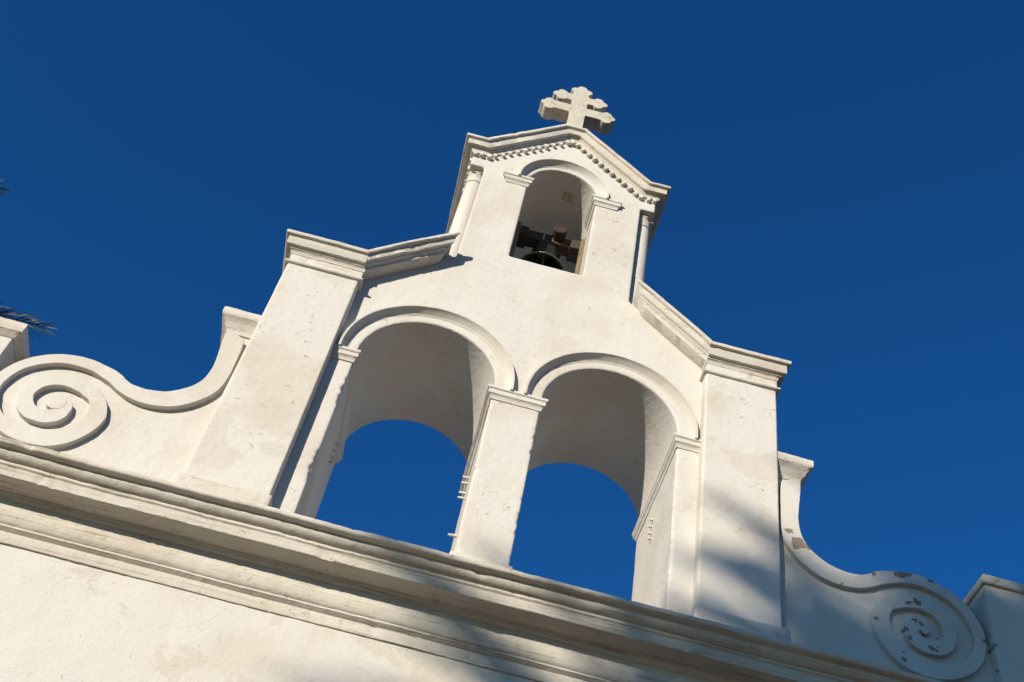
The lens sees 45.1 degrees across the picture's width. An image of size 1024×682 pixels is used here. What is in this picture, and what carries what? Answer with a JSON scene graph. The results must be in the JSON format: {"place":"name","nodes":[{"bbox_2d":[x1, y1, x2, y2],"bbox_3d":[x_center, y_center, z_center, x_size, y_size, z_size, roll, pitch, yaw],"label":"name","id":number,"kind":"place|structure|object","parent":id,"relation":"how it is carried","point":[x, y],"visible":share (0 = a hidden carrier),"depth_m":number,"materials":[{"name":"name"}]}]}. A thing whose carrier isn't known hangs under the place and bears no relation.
{"place":"outdoors","nodes":[
{"label":"outdoors","id":0,"kind":"place"},
{"bbox_2d":[0,0,1023,600],"label":"sky","id":1,"kind":"structure","parent":0,"point":[844,205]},
{"label":"ground","id":2,"kind":"structure","parent":0,"visible":0},
{"bbox_2d":[0,178,57,341],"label":"palm tree","id":3,"kind":"object","parent":2,"relation":"on","point":[6,311],"visible":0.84,"depth_m":15.41,"materials":[{"name":"green plant"}]},
{"bbox_2d":[0,436,943,681],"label":"church","id":4,"kind":"structure","parent":2,"relation":"on","point":[108,573],"depth_m":8.39,"materials":[{"name":"paint"}]},
{"bbox_2d":[0,317,29,371],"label":"parapet block","id":5,"kind":"structure","parent":4,"relation":"on","point":[14,341],"depth_m":9.69,"materials":[{"name":"paint"}]},
{"bbox_2d":[0,306,260,480],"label":"scroll wing","id":6,"kind":"structure","parent":4,"relation":"on","point":[83,408],"depth_m":9.44,"materials":[{"name":"white paint"}]},
{"bbox_2d":[171,124,790,640],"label":"bell gable","id":7,"kind":"structure","parent":4,"relation":"on","point":[487,350],"depth_m":11.08,"materials":[{"name":"paint"}]},
{"bbox_2d":[515,225,579,270],"bbox_3d":[0.356,-0.930,13.275,0.827,0.680,0.508,15,-50,-1],"label":"church bell","id":8,"kind":"object","parent":7,"relation":"hanging from","point":[548,250],"visible":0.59,"depth_m":13.35,"materials":[{"name":"brown metal"}]},
{"bbox_2d":[538,87,614,134],"bbox_3d":[0.754,-2.613,14.475,0.905,1.285,0.176,15,-50,-1],"label":"stone cross","id":9,"kind":"object","parent":7,"relation":"on","point":[580,107],"visible":0.84,"depth_m":14.48,"materials":[{"name":"white stone"}]},
{"bbox_2d":[777,450,994,681],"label":"scroll wing","id":10,"kind":"structure","parent":4,"relation":"on","point":[912,623],"depth_m":9.54,"materials":[{"name":"white paint"}]},
{"bbox_2d":[962,574,1023,681],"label":"parapet block","id":11,"kind":"structure","parent":4,"relation":"on","point":[994,605],"depth_m":9.66,"materials":[{"name":"paint"}]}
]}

